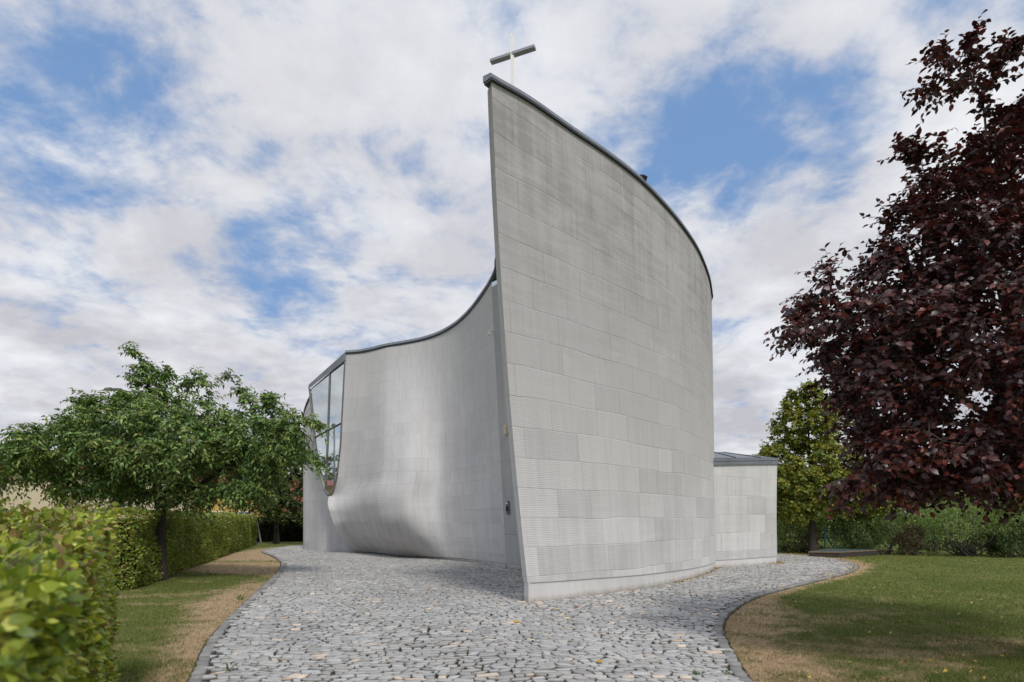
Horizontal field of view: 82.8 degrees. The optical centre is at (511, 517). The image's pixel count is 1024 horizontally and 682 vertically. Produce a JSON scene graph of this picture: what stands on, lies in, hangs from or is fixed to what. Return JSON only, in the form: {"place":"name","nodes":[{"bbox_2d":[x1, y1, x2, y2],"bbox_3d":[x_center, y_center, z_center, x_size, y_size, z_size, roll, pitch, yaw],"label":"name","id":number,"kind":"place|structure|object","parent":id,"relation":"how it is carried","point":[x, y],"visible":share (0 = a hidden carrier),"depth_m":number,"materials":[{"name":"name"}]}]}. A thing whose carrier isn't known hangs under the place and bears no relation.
{"place":"outdoors","nodes":[
{"label":"outdoors","id":0,"kind":"place"},
{"bbox_2d":[0,449,189,518],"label":"cream house","id":1,"kind":"structure","parent":0,"point":[35,496],"depth_m":41.88,"materials":[{"name":"beige tile"}]},
{"bbox_2d":[173,448,264,516],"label":"yellow house","id":2,"kind":"structure","parent":0,"point":[218,509],"depth_m":50.31,"materials":[{"name":"red tile"}]},
{"bbox_2d":[0,0,1023,517],"label":"sky","id":3,"kind":"structure","parent":0,"point":[265,191],"materials":[{"name":"white"}]},
{"bbox_2d":[186,545,858,681],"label":"cobbled path","id":4,"kind":"structure","parent":0,"point":[314,595],"depth_m":8.61,"materials":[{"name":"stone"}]},
{"bbox_2d":[224,661,234,670],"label":"weed","id":5,"kind":"object","parent":4,"relation":"on","point":[227,668],"visible":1,"depth_m":6.04,"materials":[{"name":"green plant"}]},
{"bbox_2d":[188,545,858,681],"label":"kerb","id":6,"kind":"structure","parent":4,"relation":"on","point":[198,673],"depth_m":8.29,"materials":[{"name":"stone"}]},
{"bbox_2d":[303,33,778,602],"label":"church","id":7,"kind":"structure","parent":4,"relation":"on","point":[539,413],"depth_m":13.73,"materials":[{"name":"concrete"}]},
{"bbox_2d":[309,352,345,495],"bbox_3d":[-8.455,-4.208,26.509,2.727,6.425,0.130,0,0,34],"label":"window","id":8,"kind":"structure","parent":7,"relation":"in","point":[327,396],"depth_m":26.38,"materials":[{"name":"glass"}]},
{"bbox_2d":[692,666,705,674],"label":"weed","id":9,"kind":"object","parent":4,"relation":"on","point":[696,672],"visible":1,"depth_m":5.90,"materials":[{"name":"green plant"}]},
{"bbox_2d":[110,519,1023,681],"bbox_3d":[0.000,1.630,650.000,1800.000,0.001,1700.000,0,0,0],"label":"lawn","id":10,"kind":"structure","parent":0,"point":[257,549],"depth_m":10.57,"materials":[{"name":"green plant"}]},
{"bbox_2d":[0,496,121,681],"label":"hedge","id":11,"kind":"object","parent":10,"relation":"on","point":[58,602],"visible":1,"depth_m":2.06,"materials":[{"name":"green plant"}]},
{"bbox_2d":[104,388,130,507],"bbox_3d":[-17.291,-2.049,25.500,1.155,7.297,0.220,0,0,0],"label":"street lamp","id":12,"kind":"object","parent":10,"relation":"on","point":[109,389],"visible":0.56,"depth_m":25.39,"materials":[{"name":"grey metal"}]},
{"bbox_2d":[0,341,339,578],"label":"cherry tree","id":13,"kind":"object","parent":10,"relation":"on","point":[210,456],"visible":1,"depth_m":14.65,"materials":[{"name":"green plant"}]},
{"bbox_2d":[82,506,257,589],"bbox_3d":[-12.647,0.683,24.285,1.360,2.033,23.928,0,0,-18],"label":"clipped hedge","id":14,"kind":"object","parent":10,"relation":"on","point":[189,545],"visible":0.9,"depth_m":16.38,"materials":[{"name":"green plant"}]},
{"bbox_2d":[255,512,261,543],"bbox_3d":[-15.844,0.593,36.249,0.609,2.023,0.167,0,0,20],"label":"leaning pole","id":15,"kind":"object","parent":10,"relation":"on","point":[258,530],"visible":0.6,"depth_m":36.17,"materials":[{"name":"grey metal"}]},
{"bbox_2d":[218,416,302,543],"bbox_3d":[-15.158,-2.450,36.545,7.034,8.099,5.047,0,0,0],"label":"maple tree","id":16,"kind":"object","parent":10,"relation":"on","point":[294,508],"visible":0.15,"depth_m":35.77,"materials":[{"name":"green plant"}]},
{"bbox_2d":[256,517,302,541],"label":"back hedge","id":17,"kind":"object","parent":10,"relation":"on","point":[291,531],"visible":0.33,"depth_m":39.94,"materials":[{"name":"green plant"}]},
{"bbox_2d":[279,479,302,520],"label":"yellow house","id":18,"kind":"structure","parent":10,"relation":"on","point":[293,498],"depth_m":56.52,"materials":[{"name":"red tile"}]},
{"bbox_2d":[777,508,808,552],"bbox_3d":[13.146,0.274,28.102,2.858,2.890,2.413,0,0,-37],"label":"willow shrub","id":19,"kind":"object","parent":10,"relation":"on","point":[785,532],"visible":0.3,"depth_m":27.47,"materials":[{"name":"green plant"}]},
{"bbox_2d":[777,521,830,552],"bbox_3d":[13.829,0.842,27.586,2.367,1.633,2.409,0,0,-26],"label":"barberry shrub","id":20,"kind":"object","parent":10,"relation":"on","point":[806,537],"visible":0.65,"depth_m":27.21,"materials":[{"name":"green plant"}]},
{"bbox_2d":[752,378,906,552],"bbox_3d":[14.161,-2.344,26.420,6.791,7.889,4.654,0,0,0],"label":"lime tree","id":21,"kind":"object","parent":10,"relation":"on","point":[796,487],"visible":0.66,"depth_m":25.61,"materials":[{"name":"green plant"}]},
{"bbox_2d":[794,512,880,548],"bbox_3d":[17.216,0.172,30.674,3.454,3.080,4.145,0,0,-45],"label":"hazel shrub","id":22,"kind":"object","parent":10,"relation":"on","point":[819,527],"visible":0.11,"depth_m":30.45,"materials":[{"name":"green plant"}]},
{"bbox_2d":[674,551,1021,681],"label":"fallen leaves","id":23,"kind":"object","parent":10,"relation":"on","point":[900,661],"visible":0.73,"depth_m":15.89,"materials":[{"name":"brown plant"}]},
{"bbox_2d":[809,548,891,557],"bbox_3d":[14.372,1.518,25.473,5.098,0.265,1.874,0,0,-32],"label":"pit cover","id":24,"kind":"object","parent":10,"relation":"on","point":[840,552],"visible":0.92,"depth_m":24.52,"materials":[{"name":"grey concrete"}]},
{"bbox_2d":[815,493,909,554],"bbox_3d":[15.992,0.134,26.756,3.418,3.162,3.944,0,0,-35],"label":"yew shrub","id":25,"kind":"object","parent":10,"relation":"on","point":[861,539],"visible":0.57,"depth_m":26.30,"materials":[{"name":"green plant"}]},
{"bbox_2d":[763,9,1023,525],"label":"tree","id":26,"kind":"object","parent":10,"relation":"on","point":[943,305],"visible":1,"depth_m":5.95,"materials":[{"name":"purple plant"}]},
{"bbox_2d":[777,478,1023,537],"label":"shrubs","id":27,"kind":"object","parent":10,"relation":"on","point":[909,515],"visible":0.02,"depth_m":46.30,"materials":[{"name":"green plant"}]},
{"bbox_2d":[783,526,1023,551],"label":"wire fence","id":28,"kind":"object","parent":10,"relation":"on","point":[826,536],"visible":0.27,"depth_m":26.82,"materials":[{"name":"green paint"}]},
{"bbox_2d":[888,523,940,555],"bbox_3d":[17.573,0.938,25.491,1.987,1.479,1.710,0,0,0],"label":"brown bush","id":29,"kind":"object","parent":10,"relation":"on","point":[914,544],"visible":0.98,"depth_m":25.30,"materials":[{"name":"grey plant"}]},
{"bbox_2d":[904,501,977,550],"bbox_3d":[21.569,0.345,29.665,3.096,2.765,3.332,0,0,0],"label":"elder shrub","id":30,"kind":"object","parent":10,"relation":"on","point":[941,540],"visible":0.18,"depth_m":29.20,"materials":[{"name":"green plant"}]},
{"bbox_2d":[909,492,1023,555],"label":"fan willow","id":31,"kind":"object","parent":10,"relation":"on","point":[963,548],"visible":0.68,"depth_m":24.72,"materials":[{"name":"green plant"}]},
{"bbox_2d":[964,497,1023,550],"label":"privet shrub","id":32,"kind":"object","parent":10,"relation":"on","point":[993,522],"visible":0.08,"depth_m":28.64,"materials":[{"name":"green plant"}]},
{"bbox_2d":[973,499,1023,556],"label":"laurel shrub","id":33,"kind":"object","parent":10,"relation":"on","point":[1001,544],"visible":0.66,"depth_m":24.14,"materials":[{"name":"green plant"}]},
{"bbox_2d":[868,508,910,551],"bbox_3d":[18.216,0.425,28.114,2.223,2.412,1.873,0,0,-39],"label":"reed shrub","id":34,"kind":"object","parent":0,"point":[883,538],"visible":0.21,"depth_m":27.98,"materials":[{"name":"green plant"}]}
]}

